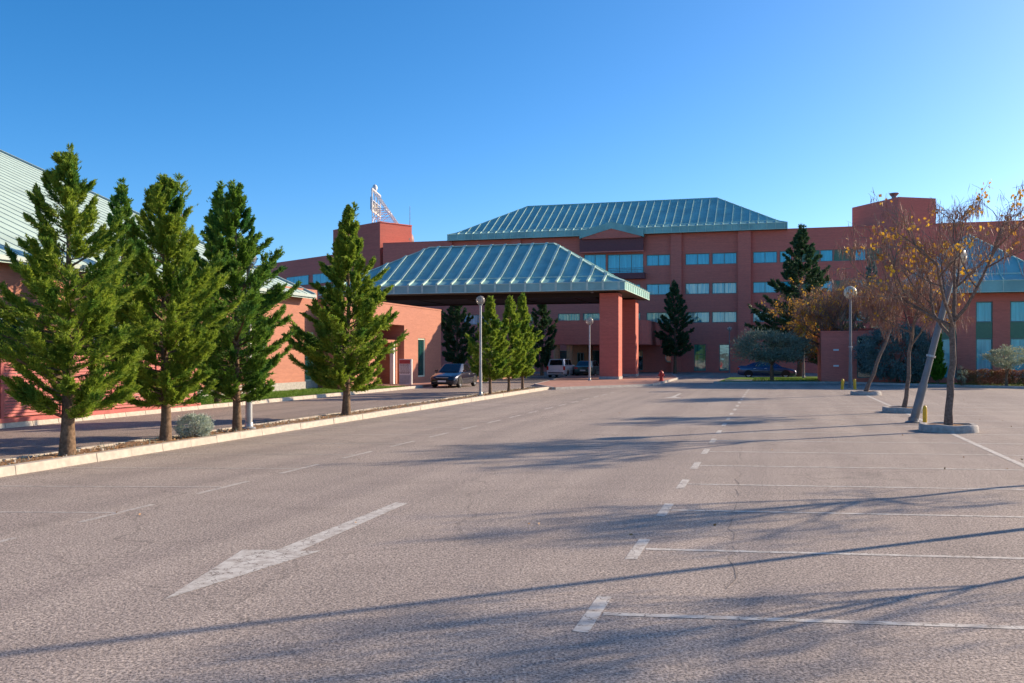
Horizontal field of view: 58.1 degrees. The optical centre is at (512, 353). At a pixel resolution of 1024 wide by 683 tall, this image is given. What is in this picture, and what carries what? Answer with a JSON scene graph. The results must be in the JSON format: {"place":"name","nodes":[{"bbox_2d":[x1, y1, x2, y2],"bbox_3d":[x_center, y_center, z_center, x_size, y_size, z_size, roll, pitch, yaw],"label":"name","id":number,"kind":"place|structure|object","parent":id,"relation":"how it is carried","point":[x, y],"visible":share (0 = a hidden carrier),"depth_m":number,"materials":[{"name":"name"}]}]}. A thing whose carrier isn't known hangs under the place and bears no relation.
{"place":"outdoors","nodes":[
{"label":"outdoors","id":0,"kind":"place"},
{"bbox_2d":[4,385,405,417],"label":"lawn","id":1,"kind":"structure","parent":0,"point":[224,400],"depth_m":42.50,"materials":[{"name":"green plant"}]},
{"bbox_2d":[73,177,166,407],"bbox_3d":[-14.211,-2.163,32.925,4.083,8.339,3.808,0,0,-5],"label":"conifer tree","id":2,"kind":"object","parent":1,"relation":"on","point":[119,199],"visible":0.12,"depth_m":32.80,"materials":[{"name":"green plant"}]},
{"bbox_2d":[179,180,269,402],"bbox_3d":[-11.639,-2.498,37.066,4.143,9.002,3.969,0,0,16],"label":"conifer tree","id":3,"kind":"object","parent":1,"relation":"on","point":[216,193],"visible":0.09,"depth_m":36.79,"materials":[{"name":"green plant"}]},
{"bbox_2d":[0,375,564,458],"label":"road","id":4,"kind":"structure","parent":0,"point":[25,440],"depth_m":30.22,"materials":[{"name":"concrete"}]},
{"bbox_2d":[430,364,477,387],"bbox_3d":[-3.635,1.369,58.149,2.040,1.458,4.702,0,0,16],"label":"parked car","id":5,"kind":"object","parent":4,"relation":"on","point":[458,375],"visible":0.99,"depth_m":56.94,"materials":[{"name":"blue paint"}]},
{"bbox_2d":[526,304,557,375],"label":"conifer tree","id":6,"kind":"object","parent":4,"relation":"on","point":[545,322],"visible":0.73,"depth_m":87.58,"materials":[{"name":"green plant"}]},
{"bbox_2d":[547,359,574,376],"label":"parked van","id":7,"kind":"object","parent":4,"relation":"on","point":[557,367],"visible":0.94,"depth_m":80.50,"materials":[{"name":"white paint"}]},
{"bbox_2d":[574,360,598,374],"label":"parked car","id":8,"kind":"object","parent":4,"relation":"on","point":[581,367],"visible":0.62,"depth_m":82.30,"materials":[{"name":"green paint"}]},
{"bbox_2d":[377,373,539,386],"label":"pavement","id":9,"kind":"structure","parent":0,"point":[426,384],"depth_m":59.99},
{"bbox_2d":[317,297,441,388],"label":"conference wing","id":10,"kind":"structure","parent":9,"relation":"on","point":[420,346],"depth_m":62.03,"materials":[{"name":"brick"}]},
{"bbox_2d":[418,338,424,376],"bbox_3d":[-6.378,0.278,63.498,0.210,2.643,1.338,0,0,16],"label":"window","id":11,"kind":"structure","parent":10,"relation":"in","point":[421,341],"depth_m":63.72,"materials":[{"name":"teal glass"}]},
{"bbox_2d":[399,359,411,384],"bbox_3d":[-6.774,1.160,58.663,0.820,1.620,0.208,0,0,8],"label":"notice totem","id":12,"kind":"object","parent":9,"relation":"on","point":[405,371],"visible":1,"depth_m":58.56,"materials":[{"name":"white metal"}]},
{"bbox_2d":[318,242,649,378],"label":"portico","id":13,"kind":"structure","parent":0,"point":[536,273],"depth_m":73.75,"materials":[{"name":"metal"}]},
{"bbox_2d":[0,372,1023,682],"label":"parking lot","id":14,"kind":"structure","parent":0,"point":[496,552],"depth_m":9.98,"materials":[{"name":"grey asphalt"}]},
{"bbox_2d":[0,149,317,410],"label":"hall building","id":15,"kind":"structure","parent":14,"relation":"on","point":[19,177],"depth_m":47.73,"materials":[{"name":"brick"}]},
{"bbox_2d":[0,317,22,373],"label":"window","id":16,"kind":"structure","parent":15,"relation":"in","point":[1,319],"depth_m":31.45,"materials":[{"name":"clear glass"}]},
{"bbox_2d":[305,332,312,380],"bbox_3d":[-11.486,0.175,51.695,0.210,2.744,1.002,0,0,16],"label":"window","id":17,"kind":"structure","parent":15,"relation":"in","point":[307,378],"depth_m":51.63,"materials":[{"name":"green glass"}]},
{"bbox_2d":[0,385,422,428],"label":"kerb","id":18,"kind":"structure","parent":14,"relation":"on","point":[91,417],"depth_m":33.78,"materials":[{"name":"concrete"}]},
{"bbox_2d":[0,353,200,422],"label":"slat fence","id":19,"kind":"object","parent":18,"relation":"on","point":[6,409],"visible":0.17,"depth_m":26.96,"materials":[{"name":"red brick"}]},
{"bbox_2d":[0,387,526,461],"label":"kerb","id":20,"kind":"structure","parent":14,"relation":"on","point":[79,448],"depth_m":23.83,"materials":[{"name":"concrete"}]},
{"bbox_2d":[0,388,532,465],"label":"planting strip","id":21,"kind":"object","parent":14,"relation":"on","point":[125,445],"visible":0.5,"depth_m":21.53,"materials":[{"name":"soil"}]},
{"bbox_2d":[0,142,164,455],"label":"conifer tree","id":22,"kind":"object","parent":21,"relation":"on","point":[56,344],"visible":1,"depth_m":17.68,"materials":[{"name":"green plant"}]},
{"bbox_2d":[95,172,248,440],"bbox_3d":[-7.800,-1.076,20.913,3.116,6.163,3.031,0,0,-44],"label":"conifer tree","id":23,"kind":"object","parent":21,"relation":"on","point":[170,383],"visible":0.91,"depth_m":20.60,"materials":[{"name":"green plant"}]},
{"bbox_2d":[173,411,215,437],"bbox_3d":[-7.609,1.708,21.997,1.067,0.657,0.995,0,0,16],"label":"silver shrub","id":24,"kind":"object","parent":21,"relation":"on","point":[206,422],"visible":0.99,"depth_m":21.83,"materials":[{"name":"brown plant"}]},
{"bbox_2d":[159,179,301,431],"bbox_3d":[-7.050,-1.281,23.562,3.516,6.566,4.106,0,0,16],"label":"conifer tree","id":25,"kind":"object","parent":21,"relation":"on","point":[255,368],"visible":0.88,"depth_m":23.42,"materials":[{"name":"green plant"}]},
{"bbox_2d":[242,263,255,428],"bbox_3d":[-6.939,-0.361,24.299,0.420,4.682,0.420,0,0,16],"label":"street lamp","id":26,"kind":"object","parent":21,"relation":"on","point":[248,416],"visible":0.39,"depth_m":24.23,"materials":[{"name":"metal"}]},
{"bbox_2d":[0,387,537,463],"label":"weeds","id":27,"kind":"object","parent":21,"relation":"on","point":[277,423],"visible":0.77,"depth_m":26.58,"materials":[{"name":"green plant"}]},
{"bbox_2d":[0,387,539,465],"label":"leaf litter","id":28,"kind":"object","parent":21,"relation":"on","point":[233,431],"visible":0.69,"depth_m":23.64,"materials":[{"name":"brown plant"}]},
{"bbox_2d":[281,201,408,414],"bbox_3d":[-5.545,-1.477,29.858,3.734,6.963,3.919,0,0,16],"label":"conifer tree","id":29,"kind":"object","parent":21,"relation":"on","point":[349,361],"visible":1,"depth_m":29.43,"materials":[{"name":"green plant"}]},
{"bbox_2d":[478,299,483,395],"bbox_3d":[-1.498,-0.371,43.501,0.420,4.702,0.420,0,0,16],"label":"street lamp","id":30,"kind":"object","parent":21,"relation":"on","point":[480,303],"visible":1,"depth_m":43.45,"materials":[{"name":"metal"}]},
{"bbox_2d":[464,296,514,393],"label":"conifer tree","id":31,"kind":"object","parent":21,"relation":"on","point":[496,364],"visible":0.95,"depth_m":44.68,"materials":[{"name":"green plant"}]},
{"bbox_2d":[493,295,535,391],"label":"conifer tree","id":32,"kind":"object","parent":21,"relation":"on","point":[518,345],"visible":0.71,"depth_m":47.88,"materials":[{"name":"green plant"}]},
{"bbox_2d":[507,292,543,388],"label":"conifer tree","id":33,"kind":"object","parent":21,"relation":"on","point":[524,328],"visible":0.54,"depth_m":50.51,"materials":[{"name":"green plant"}]},
{"bbox_2d":[0,387,548,476],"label":"kerb","id":34,"kind":"structure","parent":14,"relation":"on","point":[37,466],"depth_m":21.28,"materials":[{"name":"concrete"}]},
{"bbox_2d":[166,502,406,598],"bbox_3d":[-2.292,2.096,10.424,0.837,0.001,5.305,0,0,16],"label":"arrow marking","id":35,"kind":"object","parent":14,"relation":"on","point":[243,562],"visible":1,"depth_m":9.48,"materials":[{"name":"white paint"}]},
{"bbox_2d":[0,392,613,541],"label":"parking lines","id":36,"kind":"object","parent":14,"relation":"on","point":[113,513],"visible":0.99,"depth_m":16.82,"materials":[{"name":"white paint"}]},
{"bbox_2d":[441,306,477,363],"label":"conifer tree","id":37,"kind":"object","parent":14,"relation":"on","point":[455,317],"visible":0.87,"depth_m":91.34,"materials":[{"name":"green plant"}]},
{"bbox_2d":[534,374,678,389],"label":"kerb","id":38,"kind":"structure","parent":14,"relation":"on","point":[602,386],"depth_m":57.16,"materials":[{"name":"grey concrete"}]},
{"bbox_2d":[654,279,694,373],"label":"conifer tree","id":39,"kind":"object","parent":14,"relation":"on","point":[669,344],"visible":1,"depth_m":96.66,"materials":[{"name":"green plant"}]},
{"bbox_2d":[728,328,729,372],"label":"street lamp","id":40,"kind":"object","parent":14,"relation":"on","point":[729,350],"visible":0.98,"depth_m":98.94,"materials":[{"name":"grey metal"}]},
{"bbox_2d":[726,447,742,587],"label":"cracks","id":41,"kind":"object","parent":14,"relation":"on","point":[734,536],"visible":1,"depth_m":10.40,"materials":[{"name":"grey asphalt"}]},
{"bbox_2d":[737,361,796,376],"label":"parked car","id":42,"kind":"object","parent":14,"relation":"on","point":[751,369],"visible":0.94,"depth_m":78.85,"materials":[{"name":"blue paint"}]},
{"bbox_2d":[713,381,845,383],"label":"kerb","id":43,"kind":"structure","parent":14,"relation":"on","point":[816,382],"depth_m":64.44,"materials":[{"name":"grey concrete"}]},
{"bbox_2d":[573,389,1023,631],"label":"parking lines","id":44,"kind":"object","parent":14,"relation":"on","point":[587,621],"visible":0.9,"depth_m":9.72,"materials":[{"name":"white paint"}]},
{"bbox_2d":[744,224,861,376],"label":"conifer tree","id":45,"kind":"object","parent":14,"relation":"on","point":[793,270],"visible":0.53,"depth_m":83.36,"materials":[{"name":"green plant"}]},
{"bbox_2d":[843,286,856,387],"bbox_3d":[20.687,-1.014,56.418,0.800,6.228,0.800,0,0,16],"label":"street lamp","id":46,"kind":"object","parent":14,"relation":"on","point":[850,385],"visible":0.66,"depth_m":56.34,"materials":[{"name":"metal"}]},
{"bbox_2d":[850,390,881,395],"bbox_3d":[17.933,1.999,46.784,1.483,0.202,1.481,0,0,-36],"label":"tree pit","id":47,"kind":"object","parent":14,"relation":"on","point":[868,393],"visible":0.94,"depth_m":46.19,"materials":[{"name":"grey concrete"}]},
{"bbox_2d":[850,256,925,391],"bbox_3d":[18.805,-1.443,46.628,4.380,6.868,3.787,0,0,-28],"label":"pod tree","id":48,"kind":"object","parent":47,"relation":"on","point":[868,384],"visible":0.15,"depth_m":46.52,"materials":[{"name":"brown plant"}]},
{"bbox_2d":[818,328,914,381],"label":"block","id":49,"kind":"structure","parent":14,"relation":"on","point":[833,357],"depth_m":64.75,"materials":[{"name":"red brick"}]},
{"bbox_2d":[857,336,871,377],"bbox_3d":[24.614,0.247,64.488,0.966,2.924,0.190,0,0,16],"label":"window","id":50,"kind":"structure","parent":49,"relation":"in","point":[860,374],"depth_m":64.52,"materials":[{"name":"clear glass"}]},
{"bbox_2d":[854,252,889,327],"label":"conifer tree","id":51,"kind":"object","parent":14,"relation":"on","point":[869,268],"visible":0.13,"depth_m":75.86,"materials":[{"name":"plant"}]},
{"bbox_2d":[882,405,922,413],"bbox_3d":[14.042,1.999,33.028,1.484,0.201,1.481,0,0,-19],"label":"tree pit","id":52,"kind":"object","parent":14,"relation":"on","point":[894,409],"visible":0.66,"depth_m":32.53,"materials":[{"name":"grey concrete"}]},
{"bbox_2d":[849,250,979,407],"bbox_3d":[14.324,-0.881,33.062,4.355,5.700,4.125,0,0,16],"label":"pod tree","id":53,"kind":"object","parent":52,"relation":"on","point":[916,316],"visible":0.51,"depth_m":32.94,"materials":[{"name":"brown plant"}]},
{"bbox_2d":[923,405,926,422],"bbox_3d":[12.347,1.825,27.591,0.198,0.550,0.195,0,0,16],"label":"bollard","id":54,"kind":"object","parent":14,"relation":"on","point":[925,413],"visible":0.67,"depth_m":27.54,"materials":[{"name":"yellow metal"}]},
{"bbox_2d":[845,382,1023,388],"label":"kerb","id":55,"kind":"structure","parent":14,"relation":"on","point":[955,385],"depth_m":58.40,"materials":[{"name":"grey concrete"}]},
{"bbox_2d":[905,247,966,422],"bbox_3d":[12.841,-0.569,27.994,1.783,5.399,0.676,0,0,9],"label":"street lamp","id":56,"kind":"object","parent":14,"relation":"on","point":[918,401],"visible":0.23,"depth_m":27.88,"materials":[{"name":"metal"}]},
{"bbox_2d":[918,422,978,433],"bbox_3d":[11.800,1.994,24.930,1.485,0.212,1.481,0,0,-1],"label":"tree pit","id":57,"kind":"object","parent":14,"relation":"on","point":[954,428],"visible":0.94,"depth_m":24.39,"materials":[{"name":"grey concrete"}]},
{"bbox_2d":[825,179,1023,425],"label":"pod tree","id":58,"kind":"object","parent":57,"relation":"in","point":[946,263],"visible":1,"depth_m":24.86,"materials":[{"name":"orange plant"}]},
{"bbox_2d":[0,0,1023,265],"label":"sky","id":59,"kind":"structure","parent":0,"point":[461,115],"materials":[{"name":"blue"}]},
{"bbox_2d":[537,374,676,386],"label":"pavement","id":60,"kind":"structure","parent":0,"point":[574,380],"depth_m":67.03,"materials":[{"name":"beige concrete"}]},
{"bbox_2d":[588,320,591,380],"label":"street lamp","id":61,"kind":"object","parent":60,"relation":"on","point":[589,324],"visible":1,"depth_m":66.85,"materials":[{"name":"metal"}]},
{"bbox_2d":[718,377,852,381],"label":"lawn","id":62,"kind":"structure","parent":0,"point":[740,378],"depth_m":70.68,"materials":[{"name":"green plant"}]},
{"bbox_2d":[726,324,813,380],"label":"olive tree","id":63,"kind":"object","parent":62,"relation":"on","point":[789,341],"visible":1,"depth_m":66.08,"materials":[{"name":"green plant"}]},
{"bbox_2d":[761,266,872,357],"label":"pod tree","id":64,"kind":"object","parent":62,"relation":"on","point":[805,326],"visible":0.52,"depth_m":66.74,"materials":[{"name":"orange plant"}]},
{"bbox_2d":[793,270,910,336],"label":"pod tree","id":65,"kind":"object","parent":62,"relation":"on","point":[830,312],"visible":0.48,"depth_m":65.03,"materials":[{"name":"orange plant"}]},
{"bbox_2d":[844,382,1022,385],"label":"lawn","id":66,"kind":"structure","parent":0,"point":[954,383],"depth_m":60.93,"materials":[{"name":"green plant"}]},
{"bbox_2d":[852,320,944,382],"bbox_3d":[26.046,-0.094,62.496,6.162,4.472,4.525,0,0,16],"label":"blue cedar","id":67,"kind":"object","parent":66,"relation":"on","point":[867,357],"visible":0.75,"depth_m":61.79,"materials":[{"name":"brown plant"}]},
{"bbox_2d":[930,324,947,383],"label":"thuja","id":68,"kind":"object","parent":66,"relation":"on","point":[939,372],"visible":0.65,"depth_m":59.75,"materials":[{"name":"green plant"}]},
{"bbox_2d":[900,235,1023,382],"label":"pavilion building","id":69,"kind":"structure","parent":66,"relation":"on","point":[996,309],"depth_m":62.11,"materials":[{"name":"brick"}]},
{"bbox_2d":[942,338,956,377],"bbox_3d":[29.741,0.320,62.827,0.951,2.694,0.190,0,0,16],"label":"window","id":70,"kind":"structure","parent":69,"relation":"in","point":[946,347],"depth_m":62.82,"materials":[{"name":"blue glass"}]},
{"bbox_2d":[976,338,991,377],"bbox_3d":[31.828,0.320,62.236,1.027,2.694,0.190,0,0,16],"label":"window","id":71,"kind":"structure","parent":69,"relation":"in","point":[983,345],"depth_m":62.21,"materials":[{"name":"blue glass"}]},
{"bbox_2d":[976,302,991,321],"bbox_3d":[31.828,-2.800,62.236,1.027,1.394,0.190,0,0,16],"label":"window","id":72,"kind":"structure","parent":69,"relation":"in","point":[983,309],"depth_m":62.20,"materials":[{"name":"blue glass"}]},
{"bbox_2d":[1010,338,1023,378],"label":"window","id":73,"kind":"structure","parent":69,"relation":"in","point":[1016,342],"depth_m":61.64,"materials":[{"name":"blue glass"}]},
{"bbox_2d":[1010,301,1023,321],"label":"window","id":74,"kind":"structure","parent":69,"relation":"in","point":[1016,307],"depth_m":61.65,"materials":[{"name":"blue glass"}]},
{"bbox_2d":[956,366,969,385],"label":"young olive","id":75,"kind":"object","parent":66,"relation":"on","point":[963,376],"visible":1,"depth_m":57.28,"materials":[{"name":"green plant"}]},
{"bbox_2d":[956,368,1023,385],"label":"hedge","id":76,"kind":"object","parent":66,"relation":"on","point":[990,373],"visible":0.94,"depth_m":57.24,"materials":[{"name":"brown plant"}]},
{"bbox_2d":[982,344,1023,385],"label":"olive tree","id":77,"kind":"object","parent":66,"relation":"on","point":[997,358],"visible":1,"depth_m":56.02,"materials":[{"name":"green plant"}]},
{"label":"ground","id":78,"kind":"structure","parent":0,"visible":0},
{"bbox_2d":[256,197,1023,373],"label":"hotel building","id":79,"kind":"structure","parent":78,"relation":"on","point":[719,261],"depth_m":102.82,"materials":[{"name":"red brick"}]},
{"bbox_2d":[286,275,308,285],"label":"window","id":80,"kind":"structure","parent":79,"relation":"in","point":[304,279],"depth_m":127.87,"materials":[{"name":"blue glass"}]},
{"bbox_2d":[313,273,330,283],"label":"window","id":81,"kind":"structure","parent":79,"relation":"in","point":[321,278],"depth_m":124.12,"materials":[{"name":"blue glass"}]},
{"bbox_2d":[370,184,398,223],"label":"roof sign","id":82,"kind":"object","parent":79,"relation":"on","point":[375,209],"visible":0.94,"depth_m":117.98,"materials":[{"name":"white metal"}]},
{"bbox_2d":[464,315,486,324],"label":"window","id":83,"kind":"structure","parent":79,"relation":"in","point":[475,320],"depth_m":109.79,"materials":[{"name":"blue glass"}]},
{"bbox_2d":[558,313,579,320],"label":"window","id":84,"kind":"structure","parent":79,"relation":"in","point":[574,316],"depth_m":106.66,"materials":[{"name":"teal glass"}]},
{"bbox_2d":[577,353,583,363],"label":"window","id":85,"kind":"structure","parent":79,"relation":"in","point":[580,356],"depth_m":98.02,"materials":[{"name":"black glass"}]},
{"bbox_2d":[583,313,598,319],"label":"window","id":86,"kind":"structure","parent":79,"relation":"in","point":[586,316],"depth_m":105.96,"materials":[{"name":"teal glass"}]},
{"bbox_2d":[584,254,605,269],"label":"window","id":87,"kind":"structure","parent":79,"relation":"in","point":[599,260],"depth_m":105.73,"materials":[{"name":"blue glass"}]},
{"bbox_2d":[560,350,642,369],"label":"window","id":88,"kind":"structure","parent":79,"relation":"in","point":[562,352],"depth_m":105.73,"materials":[{"name":"black glass"}]},
{"bbox_2d":[608,254,642,272],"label":"window","id":89,"kind":"structure","parent":79,"relation":"in","point":[625,262],"depth_m":104.85,"materials":[{"name":"blue glass"}]},
{"bbox_2d":[647,254,669,265],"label":"window","id":90,"kind":"structure","parent":79,"relation":"in","point":[652,260],"depth_m":103.83,"materials":[{"name":"blue glass"}]},
{"bbox_2d":[647,284,669,294],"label":"window","id":91,"kind":"structure","parent":79,"relation":"in","point":[654,289],"depth_m":103.83,"materials":[{"name":"blue glass"}]},
{"bbox_2d":[647,312,669,322],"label":"window","id":92,"kind":"structure","parent":79,"relation":"in","point":[653,317],"depth_m":103.93,"materials":[{"name":"teal glass"}]},
{"bbox_2d":[685,253,708,264],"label":"window","id":93,"kind":"structure","parent":79,"relation":"in","point":[702,258],"depth_m":102.65,"materials":[{"name":"blue glass"}]},
{"bbox_2d":[685,283,708,293],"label":"window","id":94,"kind":"structure","parent":79,"relation":"in","point":[690,288],"depth_m":102.66,"materials":[{"name":"blue glass"}]},
{"bbox_2d":[685,312,708,322],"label":"window","id":95,"kind":"structure","parent":79,"relation":"in","point":[699,317],"depth_m":102.62,"materials":[{"name":"blue glass"}]},
{"bbox_2d":[694,344,705,370],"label":"window","id":96,"kind":"structure","parent":79,"relation":"in","point":[699,349],"depth_m":102.60,"materials":[{"name":"green glass"}]},
{"bbox_2d":[719,344,728,370],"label":"window","id":97,"kind":"structure","parent":79,"relation":"in","point":[723,355],"depth_m":101.90,"materials":[{"name":"grey glass"}]},
{"bbox_2d":[712,252,736,263],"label":"window","id":98,"kind":"structure","parent":79,"relation":"in","point":[717,258],"depth_m":101.85,"materials":[{"name":"blue glass"}]},
{"bbox_2d":[712,282,736,293],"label":"window","id":99,"kind":"structure","parent":79,"relation":"in","point":[717,288],"depth_m":101.85,"materials":[{"name":"blue glass"}]},
{"bbox_2d":[712,312,736,322],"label":"window","id":100,"kind":"structure","parent":79,"relation":"in","point":[716,316],"depth_m":101.85,"materials":[{"name":"blue glass"}]},
{"bbox_2d":[753,282,774,292],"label":"window","id":101,"kind":"structure","parent":79,"relation":"in","point":[758,287],"depth_m":100.79,"materials":[{"name":"blue glass"}]},
{"bbox_2d":[753,251,776,262],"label":"window","id":102,"kind":"structure","parent":79,"relation":"in","point":[771,256],"depth_m":100.69,"materials":[{"name":"blue glass"}]},
{"bbox_2d":[753,311,776,321],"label":"window","id":103,"kind":"structure","parent":79,"relation":"in","point":[755,317],"depth_m":100.93,"materials":[{"name":"blue glass"}]},
{"bbox_2d":[780,251,790,262],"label":"window","id":104,"kind":"structure","parent":79,"relation":"in","point":[782,259],"depth_m":100.21,"materials":[{"name":"blue glass"}]},
{"bbox_2d":[820,250,832,261],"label":"window","id":105,"kind":"structure","parent":79,"relation":"in","point":[827,255],"depth_m":98.98,"materials":[{"name":"blue glass"}]},
{"bbox_2d":[820,280,832,291],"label":"window","id":106,"kind":"structure","parent":79,"relation":"in","point":[826,285],"depth_m":98.93,"materials":[{"name":"blue glass"}]},
{"bbox_2d":[833,249,852,260],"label":"window","id":107,"kind":"structure","parent":79,"relation":"in","point":[835,255],"depth_m":98.57,"materials":[{"name":"teal glass"}]},
{"bbox_2d":[833,280,852,289],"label":"window","id":108,"kind":"structure","parent":79,"relation":"in","point":[838,282],"depth_m":98.62,"materials":[{"name":"blue glass"}]},
{"bbox_2d":[854,249,865,260],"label":"window","id":109,"kind":"structure","parent":79,"relation":"in","point":[861,254],"depth_m":98.02,"materials":[{"name":"blue glass"}]},
{"bbox_2d":[867,248,881,259],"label":"window","id":110,"kind":"structure","parent":79,"relation":"in","point":[878,249],"depth_m":97.64,"materials":[{"name":"blue glass"}]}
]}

